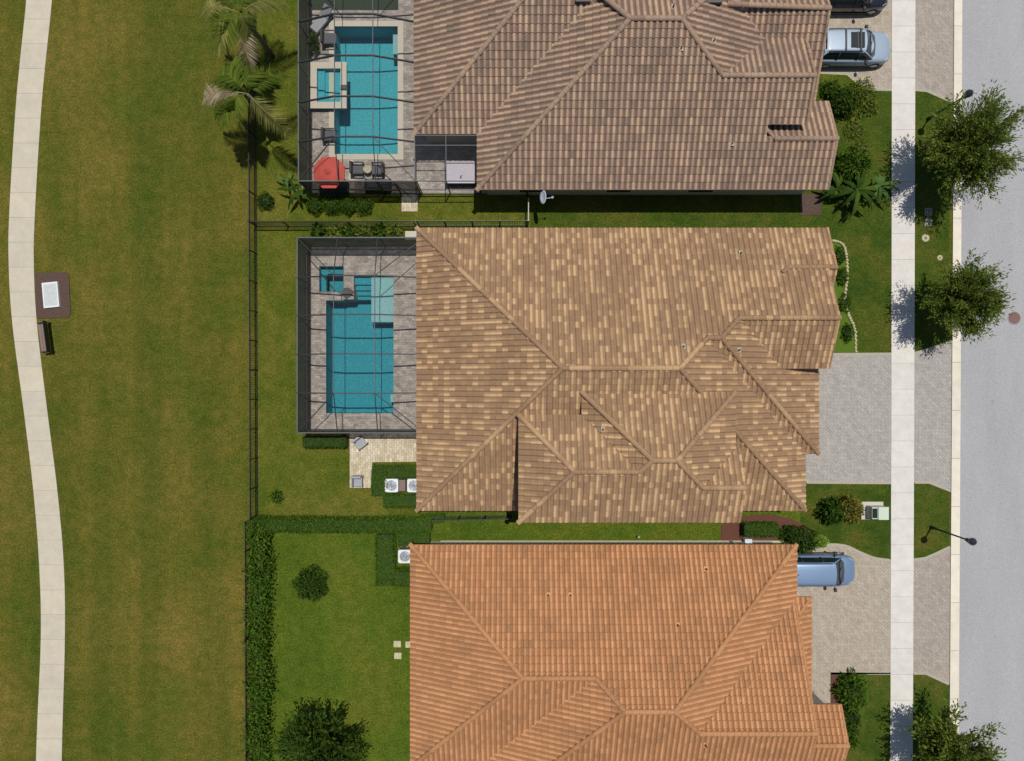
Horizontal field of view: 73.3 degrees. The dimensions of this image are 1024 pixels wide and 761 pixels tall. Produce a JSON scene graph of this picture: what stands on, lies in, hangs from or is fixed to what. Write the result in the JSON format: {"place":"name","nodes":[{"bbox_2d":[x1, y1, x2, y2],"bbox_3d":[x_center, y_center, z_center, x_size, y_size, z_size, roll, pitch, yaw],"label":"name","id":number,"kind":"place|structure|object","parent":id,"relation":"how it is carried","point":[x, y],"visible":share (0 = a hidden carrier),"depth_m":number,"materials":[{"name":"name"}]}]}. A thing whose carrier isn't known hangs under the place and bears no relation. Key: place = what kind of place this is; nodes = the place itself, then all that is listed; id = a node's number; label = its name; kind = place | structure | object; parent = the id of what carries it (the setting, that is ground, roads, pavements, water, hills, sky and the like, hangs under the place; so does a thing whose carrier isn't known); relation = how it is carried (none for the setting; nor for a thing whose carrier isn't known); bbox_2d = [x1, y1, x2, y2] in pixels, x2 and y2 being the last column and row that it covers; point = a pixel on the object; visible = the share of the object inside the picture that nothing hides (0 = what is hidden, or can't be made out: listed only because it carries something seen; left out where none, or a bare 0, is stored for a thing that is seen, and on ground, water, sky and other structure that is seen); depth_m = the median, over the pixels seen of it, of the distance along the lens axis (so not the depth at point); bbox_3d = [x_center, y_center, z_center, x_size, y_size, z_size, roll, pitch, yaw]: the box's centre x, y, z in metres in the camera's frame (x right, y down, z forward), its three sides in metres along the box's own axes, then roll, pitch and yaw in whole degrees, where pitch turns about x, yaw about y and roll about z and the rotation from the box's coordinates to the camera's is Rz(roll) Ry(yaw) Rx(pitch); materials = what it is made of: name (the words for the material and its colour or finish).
{"place":"outdoors","nodes":[
{"label":"outdoors","id":0,"kind":"place"},
{"bbox_2d":[8,0,64,760],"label":"path","id":1,"kind":"structure","parent":0,"point":[21,261],"depth_m":42.97,"materials":[{"name":"concrete"}]},
{"bbox_2d":[42,281,60,307],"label":"utility box","id":2,"kind":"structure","parent":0,"point":[51,294],"depth_m":42.79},
{"bbox_2d":[0,0,959,760],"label":"ground","id":3,"kind":"structure","parent":0,"point":[142,238],"depth_m":43.00,"materials":[{"name":"green plant"}]},
{"bbox_2d":[37,321,54,353],"bbox_3d":[-28.919,-2.669,42.590,0.570,0.820,1.960,-7,90,0],"label":"park bench","id":4,"kind":"object","parent":3,"relation":"on","point":[44,337],"visible":1,"depth_m":42.54,"materials":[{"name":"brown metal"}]},
{"bbox_2d":[35,272,70,318],"bbox_3d":[-28.667,-5.317,42.970,2.200,0.060,2.900,0,90,0],"label":"mulch bed","id":5,"kind":"object","parent":3,"relation":"on","point":[64,309],"visible":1,"depth_m":42.94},
{"bbox_2d":[244,521,253,760],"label":"picket fence","id":6,"kind":"object","parent":3,"relation":"on","point":[246,667],"visible":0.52,"depth_m":41.77,"materials":[{"name":"black metal"}]},
{"bbox_2d":[312,0,428,192],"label":"pool deck","id":7,"kind":"structure","parent":3,"relation":"on","point":[394,170],"depth_m":42.97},
{"bbox_2d":[307,32,319,54],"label":"potted plant","id":8,"kind":"object","parent":7,"relation":"on","point":[313,41],"visible":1,"depth_m":42.31,"materials":[{"name":"green plant"}]},
{"bbox_2d":[310,3,333,34],"bbox_3d":[-11.800,-22.333,42.575,0.660,0.790,1.700,40,90,0],"label":"sun lounger","id":9,"kind":"object","parent":7,"relation":"on","point":[316,25],"visible":0.96,"depth_m":42.61,"materials":[{"name":"grey fabric"}]},
{"bbox_2d":[310,62,346,109],"bbox_3d":[-11.340,-18.267,42.748,2.253,0.445,2.867,0,90,0],"label":"raised spa","id":10,"kind":"object","parent":7,"relation":"on","point":[319,79],"visible":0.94,"depth_m":42.54,"materials":[{"name":"tile"}]},
{"bbox_2d":[313,157,344,188],"bbox_3d":[-10.853,-12.336,41.655,1.848,2.630,1.848,0,90,0],"label":"patio umbrella","id":11,"kind":"object","parent":7,"relation":"on","point":[324,168],"visible":0.81,"depth_m":40.67,"materials":[{"name":"red fabric"}]},
{"bbox_2d":[320,28,337,47],"bbox_3d":[-11.317,-21.167,42.540,0.900,0.860,0.880,0,90,0],"label":"patio chair","id":12,"kind":"object","parent":7,"relation":"on","point":[326,38],"visible":0.99,"depth_m":42.53,"materials":[{"name":"fabric"}]},
{"bbox_2d":[312,0,397,9],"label":"turf mat","id":13,"kind":"object","parent":7,"relation":"on","point":[361,4],"visible":1,"depth_m":42.96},
{"bbox_2d":[349,161,364,176],"bbox_3d":[-9.583,-13.100,42.540,0.800,0.860,0.780,0,90,0],"label":"patio chair","id":14,"kind":"object","parent":7,"relation":"on","point":[355,168],"visible":1,"depth_m":42.53,"materials":[{"name":"fabric"}]},
{"bbox_2d":[329,21,402,159],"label":"swimming pool","id":15,"kind":"structure","parent":7,"relation":"in","point":[355,117],"depth_m":44.50,"materials":[{"name":"liquid"}]},
{"bbox_2d":[298,0,480,194],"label":"pool enclosure","id":16,"kind":"object","parent":7,"relation":"on","point":[305,140],"visible":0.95,"depth_m":40.85,"materials":[{"name":"brown metal"}]},
{"bbox_2d":[913,549,949,681],"bbox_3d":[26.233,14.683,42.988,2.333,0.001,8.567,0,90,0],"label":"driveway apron","id":17,"kind":"object","parent":3,"relation":"on","point":[931,625],"visible":1,"depth_m":42.99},
{"bbox_2d":[914,343,951,488],"bbox_3d":[26.283,2.233,42.988,2.433,0.001,9.333,0,90,0],"label":"driveway apron","id":18,"kind":"object","parent":3,"relation":"on","point":[932,409],"visible":1,"depth_m":42.99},
{"bbox_2d":[915,0,953,100],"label":"driveway apron","id":19,"kind":"object","parent":3,"relation":"on","point":[934,28],"visible":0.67,"depth_m":42.99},
{"bbox_2d":[949,0,961,734],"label":"curb","id":20,"kind":"structure","parent":3,"relation":"on","point":[955,447],"depth_m":42.92,"materials":[{"name":"concrete"}]},
{"bbox_2d":[257,0,788,515],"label":"lawn","id":21,"kind":"structure","parent":0,"point":[307,480],"depth_m":43.00,"materials":[{"name":"green plant"}]},
{"bbox_2d":[200,0,290,71],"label":"palm tree","id":22,"kind":"object","parent":21,"relation":"on","point":[233,24],"visible":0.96,"depth_m":37.93,"materials":[{"name":"green plant"}]},
{"bbox_2d":[202,54,293,138],"bbox_3d":[-15.005,-15.985,40.127,5.395,5.751,4.803,0,90,0],"label":"palm tree","id":23,"kind":"object","parent":21,"relation":"on","point":[232,77],"visible":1,"depth_m":37.93,"materials":[{"name":"green plant"}]},
{"bbox_2d":[247,0,258,519],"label":"picket fence","id":24,"kind":"object","parent":21,"relation":"on","point":[249,280],"visible":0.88,"depth_m":42.09,"materials":[{"name":"black metal"}]},
{"bbox_2d":[255,190,273,210],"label":"shrub","id":25,"kind":"object","parent":21,"relation":"on","point":[265,200],"visible":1,"depth_m":42.52,"materials":[{"name":"green plant"}]},
{"bbox_2d":[277,178,314,210],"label":"leafy plant","id":26,"kind":"object","parent":21,"relation":"on","point":[297,193],"visible":0.94,"depth_m":41.91,"materials":[{"name":"green plant"}]},
{"bbox_2d":[305,195,324,216],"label":"shrub","id":27,"kind":"object","parent":21,"relation":"on","point":[315,205],"visible":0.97,"depth_m":42.52,"materials":[{"name":"green plant"}]},
{"bbox_2d":[309,222,327,236],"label":"shrub","id":28,"kind":"object","parent":21,"relation":"on","point":[317,230],"visible":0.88,"depth_m":42.48,"materials":[{"name":"green plant"}]},
{"bbox_2d":[302,435,348,448],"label":"hedge","id":29,"kind":"object","parent":21,"relation":"on","point":[326,441],"visible":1,"depth_m":42.30,"materials":[{"name":"green plant"}]},
{"bbox_2d":[247,220,416,226],"bbox_3d":[-10.967,-9.650,42.275,10.017,1.450,0.084,0,90,0],"label":"picket fence","id":30,"kind":"object","parent":21,"relation":"on","point":[316,222],"visible":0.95,"depth_m":42.12,"materials":[{"name":"black metal"}]},
{"bbox_2d":[322,194,342,215],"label":"shrub","id":31,"kind":"object","parent":21,"relation":"on","point":[331,204],"visible":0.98,"depth_m":42.50,"materials":[{"name":"green plant"}]},
{"bbox_2d":[324,223,342,236],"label":"shrub","id":32,"kind":"object","parent":21,"relation":"on","point":[333,230],"visible":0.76,"depth_m":42.42,"materials":[{"name":"green plant"}]},
{"bbox_2d":[338,195,356,216],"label":"shrub","id":33,"kind":"object","parent":21,"relation":"on","point":[347,205],"visible":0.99,"depth_m":42.45,"materials":[{"name":"green plant"}]},
{"bbox_2d":[339,223,357,236],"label":"shrub","id":34,"kind":"object","parent":21,"relation":"on","point":[346,230],"visible":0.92,"depth_m":42.47,"materials":[{"name":"green plant"}]},
{"bbox_2d":[352,223,372,236],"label":"shrub","id":35,"kind":"object","parent":21,"relation":"on","point":[364,231],"visible":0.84,"depth_m":42.53,"materials":[{"name":"green plant"}]},
{"bbox_2d":[311,247,415,428],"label":"pool deck","id":36,"kind":"structure","parent":21,"relation":"on","point":[358,260],"depth_m":42.97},
{"bbox_2d":[316,263,343,291],"bbox_3d":[-11.357,-6.423,43.405,1.753,0.990,1.820,0,90,0],"label":"spa","id":37,"kind":"object","parent":36,"relation":"on","point":[321,269],"visible":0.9,"depth_m":43.45,"materials":[{"name":"liquid"}]},
{"bbox_2d":[297,237,415,432],"bbox_3d":[-8.850,-2.654,41.190,7.501,3.620,11.512,0,90,0],"label":"pool enclosure","id":38,"kind":"object","parent":36,"relation":"on","point":[304,277],"visible":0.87,"depth_m":41.13,"materials":[{"name":"brown metal"}]},
{"bbox_2d":[321,276,398,417],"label":"swimming pool","id":39,"kind":"structure","parent":36,"relation":"in","point":[353,373],"depth_m":44.60,"materials":[{"name":"liquid"}]},
{"bbox_2d":[354,194,374,216],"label":"shrub","id":40,"kind":"object","parent":21,"relation":"on","point":[363,205],"visible":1,"depth_m":42.49,"materials":[{"name":"green plant"}]},
{"bbox_2d":[369,222,387,236],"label":"shrub","id":41,"kind":"object","parent":21,"relation":"on","point":[378,229],"visible":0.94,"depth_m":42.51,"materials":[{"name":"green plant"}]},
{"bbox_2d":[371,470,389,495],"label":"hedge","id":42,"kind":"object","parent":21,"relation":"on","point":[378,485],"visible":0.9,"depth_m":42.19,"materials":[{"name":"green plant"}]},
{"bbox_2d":[350,433,415,487],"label":"patio","id":43,"kind":"structure","parent":21,"relation":"on","point":[389,447],"depth_m":42.97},
{"bbox_2d":[385,477,399,491],"bbox_3d":[-7.384,6.437,42.568,0.960,0.864,0.960,0,90,0],"label":"air conditioner","id":44,"kind":"object","parent":21,"relation":"on","point":[393,485],"visible":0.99,"depth_m":42.15,"materials":[{"name":"metal"}]},
{"bbox_2d":[371,464,415,479],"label":"hedge","id":45,"kind":"object","parent":21,"relation":"on","point":[401,471],"visible":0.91,"depth_m":42.34,"materials":[{"name":"green plant"}]},
{"bbox_2d":[384,223,403,236],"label":"shrub","id":46,"kind":"object","parent":21,"relation":"on","point":[392,231],"visible":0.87,"depth_m":42.52,"materials":[{"name":"green plant"}]},
{"bbox_2d":[382,492,415,508],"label":"hedge","id":47,"kind":"object","parent":21,"relation":"on","point":[401,500],"visible":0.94,"depth_m":42.30,"materials":[{"name":"green plant"}]},
{"bbox_2d":[401,195,417,210],"bbox_3d":[-6.400,-11.083,42.978,1.000,0.036,1.033,0,90,0],"label":"side pad","id":48,"kind":"object","parent":21,"relation":"on","point":[409,202],"visible":1,"depth_m":42.96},
{"bbox_2d":[429,143,485,192],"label":"pool deck","id":49,"kind":"structure","parent":21,"relation":"on","point":[439,156],"depth_m":42.97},
{"bbox_2d":[446,161,475,185],"bbox_3d":[-3.150,-12.733,42.389,1.833,1.161,1.333,0,90,0],"label":"outdoor counter","id":50,"kind":"object","parent":49,"relation":"on","point":[461,170],"visible":0.99,"depth_m":42.08,"materials":[{"name":"white stone"}]},
{"bbox_2d":[415,219,527,225],"bbox_3d":[-2.433,-9.675,42.275,6.817,1.450,0.084,0,90,0],"label":"picket fence","id":51,"kind":"object","parent":21,"relation":"on","point":[459,221],"visible":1,"depth_m":41.81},
{"bbox_2d":[262,516,784,760],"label":"lawn","id":52,"kind":"structure","parent":0,"point":[334,649],"depth_m":43.00,"materials":[{"name":"green plant"}]},
{"bbox_2d":[233,522,282,760],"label":"hedge","id":53,"kind":"object","parent":52,"relation":"on","point":[258,641],"visible":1,"depth_m":41.97,"materials":[{"name":"green plant"}]},
{"bbox_2d":[291,563,329,602],"bbox_3d":[-12.412,12.622,42.255,2.299,1.559,2.288,40,90,0],"label":"shrub","id":54,"kind":"object","parent":52,"relation":"on","point":[309,585],"visible":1,"depth_m":42.38,"materials":[{"name":"green plant"}]},
{"bbox_2d":[261,708,368,760],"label":"yard tree","id":55,"kind":"object","parent":52,"relation":"on","point":[309,740],"visible":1,"depth_m":40.07,"materials":[{"name":"green plant"}]},
{"bbox_2d":[247,514,432,534],"bbox_3d":[-10.496,8.861,42.319,11.221,1.430,1.209,0,90,0],"label":"hedge","id":56,"kind":"object","parent":52,"relation":"on","point":[356,524],"visible":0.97,"depth_m":41.99,"materials":[{"name":"green plant"}]},
{"bbox_2d":[374,532,397,586],"bbox_3d":[-7.791,11.035,42.484,1.392,1.077,3.213,0,90,0],"label":"hedge","id":57,"kind":"object","parent":52,"relation":"on","point":[385,550],"visible":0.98,"depth_m":42.21,"materials":[{"name":"green plant"}]},
{"bbox_2d":[394,566,409,587],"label":"hedge","id":58,"kind":"object","parent":52,"relation":"on","point":[402,576],"visible":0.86,"depth_m":42.21,"materials":[{"name":"green plant"}]},
{"bbox_2d":[398,546,409,562],"bbox_3d":[-6.568,10.783,42.568,0.960,0.864,0.960,0,90,0],"label":"air conditioner","id":59,"kind":"object","parent":52,"relation":"on","point":[403,555],"visible":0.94,"depth_m":42.19,"materials":[{"name":"metal"}]},
{"bbox_2d":[397,531,430,547],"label":"hedge","id":60,"kind":"object","parent":52,"relation":"on","point":[405,540],"visible":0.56,"depth_m":42.22,"materials":[{"name":"green plant"}]},
{"bbox_2d":[408,540,849,760],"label":"house","id":61,"kind":"structure","parent":52,"relation":"on","point":[610,650],"depth_m":38.46,"materials":[{"name":"tile"}]},
{"bbox_2d":[429,511,799,540],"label":"lawn","id":62,"kind":"structure","parent":0,"point":[480,530],"depth_m":42.99,"materials":[{"name":"green plant"}]},
{"bbox_2d":[420,512,444,523],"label":"hedge","id":63,"kind":"object","parent":62,"relation":"on","point":[435,515],"visible":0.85,"depth_m":42.22,"materials":[{"name":"green plant"}]},
{"bbox_2d":[432,514,511,520],"bbox_3d":[-2.433,8.433,42.275,4.818,1.450,0.084,-1,90,0],"label":"picket fence","id":64,"kind":"object","parent":62,"relation":"on","point":[458,519],"visible":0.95,"depth_m":41.94,"materials":[{"name":"black metal"}]},
{"bbox_2d":[721,514,811,543],"bbox_3d":[15.900,9.350,42.973,5.667,0.046,1.967,0,90,0],"label":"mulch bed","id":65,"kind":"object","parent":62,"relation":"on","point":[730,531],"visible":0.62,"depth_m":42.95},
{"bbox_2d":[741,520,779,537],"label":"hedge","id":66,"kind":"object","parent":65,"relation":"on","point":[766,529],"visible":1,"depth_m":42.26,"materials":[{"name":"green plant"}]},
{"bbox_2d":[779,524,802,543],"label":"shrub","id":67,"kind":"object","parent":65,"relation":"on","point":[789,533],"visible":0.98,"depth_m":42.43,"materials":[{"name":"green plant"}]},
{"bbox_2d":[788,525,817,553],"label":"shrub","id":68,"kind":"object","parent":65,"relation":"on","point":[806,542],"visible":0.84,"depth_m":42.27,"materials":[{"name":"green plant"}]},
{"bbox_2d":[412,0,839,196],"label":"house","id":69,"kind":"structure","parent":0,"point":[632,97],"depth_m":38.53,"materials":[{"name":"brown tile"}]},
{"bbox_2d":[414,226,841,524],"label":"house","id":70,"kind":"structure","parent":0,"point":[617,375],"depth_m":38.06,"materials":[{"name":"beige tile"}]},
{"bbox_2d":[531,212,831,228],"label":"lawn","id":71,"kind":"structure","parent":0,"point":[669,220],"depth_m":42.99,"materials":[{"name":"green plant"}]},
{"bbox_2d":[821,74,854,90],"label":"lawn","id":72,"kind":"structure","parent":0,"point":[842,80],"depth_m":42.99,"materials":[{"name":"green plant"}]},
{"bbox_2d":[818,79,841,99],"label":"shrub","id":73,"kind":"object","parent":72,"relation":"on","point":[830,87],"visible":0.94,"depth_m":42.48,"materials":[{"name":"green plant"}]},
{"bbox_2d":[797,546,889,702],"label":"driveway","id":74,"kind":"structure","parent":0,"point":[851,624],"depth_m":42.99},
{"bbox_2d":[797,552,854,591],"bbox_3d":[18.650,11.650,42.083,4.900,1.826,2.460,0,90,0],"label":"parked car","id":75,"kind":"object","parent":74,"relation":"on","point":[825,569],"visible":0.62,"depth_m":41.37,"materials":[{"name":"blue metal"}]},
{"bbox_2d":[806,355,890,481],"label":"driveway","id":76,"kind":"structure","parent":0,"point":[855,417],"depth_m":42.99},
{"bbox_2d":[821,0,891,87],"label":"driveway","id":77,"kind":"structure","parent":0,"point":[881,22],"depth_m":42.99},
{"bbox_2d":[821,25,889,68],"bbox_3d":[20.870,-20.420,42.086,4.850,1.821,2.460,0,90,0],"label":"parked car","id":78,"kind":"object","parent":77,"relation":"on","point":[855,48],"visible":0.73,"depth_m":41.69,"materials":[{"name":"silver metal"}]},
{"bbox_2d":[829,0,887,14],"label":"parked car","id":79,"kind":"object","parent":77,"relation":"on","point":[868,7],"visible":0.55,"depth_m":42.06,"materials":[{"name":"black paint"}]},
{"bbox_2d":[789,74,948,760],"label":"lawn","id":80,"kind":"structure","parent":0,"point":[863,238],"depth_m":43.00,"materials":[{"name":"green plant"}]},
{"bbox_2d":[800,194,821,214],"bbox_3d":[18.667,-10.983,42.978,1.333,0.036,1.300,0,90,0],"label":"mulch bed","id":81,"kind":"object","parent":80,"relation":"on","point":[810,204],"visible":1,"depth_m":42.96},
{"bbox_2d":[812,495,846,526],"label":"shrub","id":82,"kind":"object","parent":80,"relation":"on","point":[828,511],"visible":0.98,"depth_m":42.29,"materials":[{"name":"green plant"}]},
{"bbox_2d":[819,170,847,199],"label":"banana plant","id":83,"kind":"object","parent":80,"relation":"on","point":[832,191],"visible":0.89,"depth_m":41.91,"materials":[{"name":"green plant"}]},
{"bbox_2d":[831,674,838,702],"bbox_3d":[20.150,19.450,42.975,0.500,0.041,2.167,0,90,0],"label":"mulch bed","id":84,"kind":"object","parent":80,"relation":"on","point":[834,677],"visible":0.57,"depth_m":42.95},
{"bbox_2d":[823,84,860,121],"bbox_3d":[20.381,-17.153,42.254,2.225,1.562,2.185,0,90,0],"label":"shrub","id":85,"kind":"object","parent":80,"relation":"on","point":[842,102],"visible":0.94,"depth_m":42.15,"materials":[{"name":"green plant"}]},
{"bbox_2d":[829,242,854,352],"bbox_3d":[20.400,-5.233,42.983,2.133,0.026,7.000,0,90,0],"label":"planting bed","id":86,"kind":"object","parent":80,"relation":"on","point":[847,347],"visible":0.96,"depth_m":42.97,"materials":[{"name":"green plant"}]},
{"bbox_2d":[837,292,851,313],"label":"shrub","id":87,"kind":"object","parent":86,"relation":"on","point":[845,303],"visible":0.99,"depth_m":42.75,"materials":[{"name":"green plant"}]},
{"bbox_2d":[832,239,857,352],"bbox_3d":[21.012,-5.320,42.920,0.831,0.160,7.232,-11,90,0],"label":"bed edging","id":88,"kind":"object","parent":86,"relation":"on","point":[846,289],"visible":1,"depth_m":42.88,"materials":[{"name":"stone"}]},
{"bbox_2d":[839,322,854,344],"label":"shrub","id":89,"kind":"object","parent":86,"relation":"on","point":[847,333],"visible":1,"depth_m":42.76,"materials":[{"name":"green plant"}]},
{"bbox_2d":[837,492,865,523],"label":"shrub","id":90,"kind":"object","parent":80,"relation":"on","point":[854,509],"visible":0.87,"depth_m":42.18,"materials":[{"name":"green plant"}]},
{"bbox_2d":[837,193,866,220],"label":"leafy plant","id":91,"kind":"object","parent":80,"relation":"on","point":[860,207],"visible":0.57,"depth_m":42.22,"materials":[{"name":"green plant"}]},
{"bbox_2d":[832,146,872,185],"bbox_3d":[20.754,-13.267,42.050,2.736,1.997,2.513,0,90,0],"label":"shrub","id":92,"kind":"object","parent":80,"relation":"on","point":[846,164],"visible":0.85,"depth_m":41.78,"materials":[{"name":"green plant"}]},
{"bbox_2d":[828,169,877,217],"bbox_3d":[21.039,-11.336,42.193,2.641,1.614,2.827,-41,90,0],"label":"banana plant","id":93,"kind":"object","parent":80,"relation":"on","point":[863,189],"visible":0.95,"depth_m":41.61,"materials":[{"name":"green plant"}]},
{"bbox_2d":[839,674,868,734],"bbox_3d":[21.333,20.350,42.980,1.867,0.031,4.033,0,90,0],"label":"mulch bed","id":94,"kind":"object","parent":80,"relation":"on","point":[861,712],"visible":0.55,"depth_m":42.97,"materials":[{"name":"plant"}]},
{"bbox_2d":[830,666,867,712],"bbox_3d":[21.056,19.288,42.415,2.531,1.361,2.488,42,90,0],"label":"shrub","id":95,"kind":"object","parent":94,"relation":"on","point":[851,690],"visible":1,"depth_m":42.31,"materials":[{"name":"green plant"}]},
{"bbox_2d":[839,702,861,735],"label":"shrub","id":96,"kind":"object","parent":94,"relation":"on","point":[852,721],"visible":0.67,"depth_m":42.34,"materials":[{"name":"green plant"}]},
{"bbox_2d":[841,119,867,139],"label":"shrub","id":97,"kind":"object","parent":80,"relation":"on","point":[851,132],"visible":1,"depth_m":42.79,"materials":[{"name":"green plant"}]},
{"bbox_2d":[847,76,876,117],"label":"shrub","id":98,"kind":"object","parent":80,"relation":"on","point":[864,94],"visible":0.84,"depth_m":42.69,"materials":[{"name":"green plant"}]},
{"bbox_2d":[861,502,888,519],"bbox_3d":[22.483,8.117,42.570,1.367,0.860,1.100,0,90,0],"label":"transformer box","id":99,"kind":"object","parent":80,"relation":"on","point":[877,510],"visible":0.99,"depth_m":42.23,"materials":[{"name":"metal"}]},
{"bbox_2d":[849,173,900,205],"bbox_3d":[22.578,-11.777,42.358,2.988,1.284,1.884,19,90,0],"label":"banana plant","id":100,"kind":"object","parent":80,"relation":"on","point":[881,184],"visible":0.86,"depth_m":41.97,"materials":[{"name":"green plant"}]},
{"bbox_2d":[800,71,951,702],"bbox_3d":[22.448,0.727,42.989,10.236,0.013,40.280,0,90,0],"label":"driveway border","id":101,"kind":"object","parent":80,"relation":"on","point":[867,482],"visible":0.91,"depth_m":42.98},
{"bbox_2d":[903,695,1006,760],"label":"street tree","id":102,"kind":"object","parent":80,"relation":"on","point":[944,743],"visible":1,"depth_m":39.92,"materials":[{"name":"green plant"}]},
{"bbox_2d":[913,247,1016,343],"bbox_3d":[26.176,-4.781,40.038,5.378,5.927,5.529,0,90,0],"label":"street tree","id":103,"kind":"object","parent":80,"relation":"on","point":[965,301],"visible":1,"depth_m":39.16,"materials":[{"name":"green plant"}]},
{"bbox_2d":[914,80,1023,208],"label":"street tree","id":104,"kind":"object","parent":80,"relation":"on","point":[967,151],"visible":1,"depth_m":38.53,"materials":[{"name":"green plant"}]},
{"bbox_2d":[890,0,914,760],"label":"sidewalk","id":105,"kind":"structure","parent":0,"point":[902,337],"depth_m":42.97,"materials":[{"name":"concrete"}]},
{"bbox_2d":[959,0,1023,760],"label":"road","id":106,"kind":"structure","parent":0,"point":[991,647],"depth_m":42.97,"materials":[{"name":"asphalt"}]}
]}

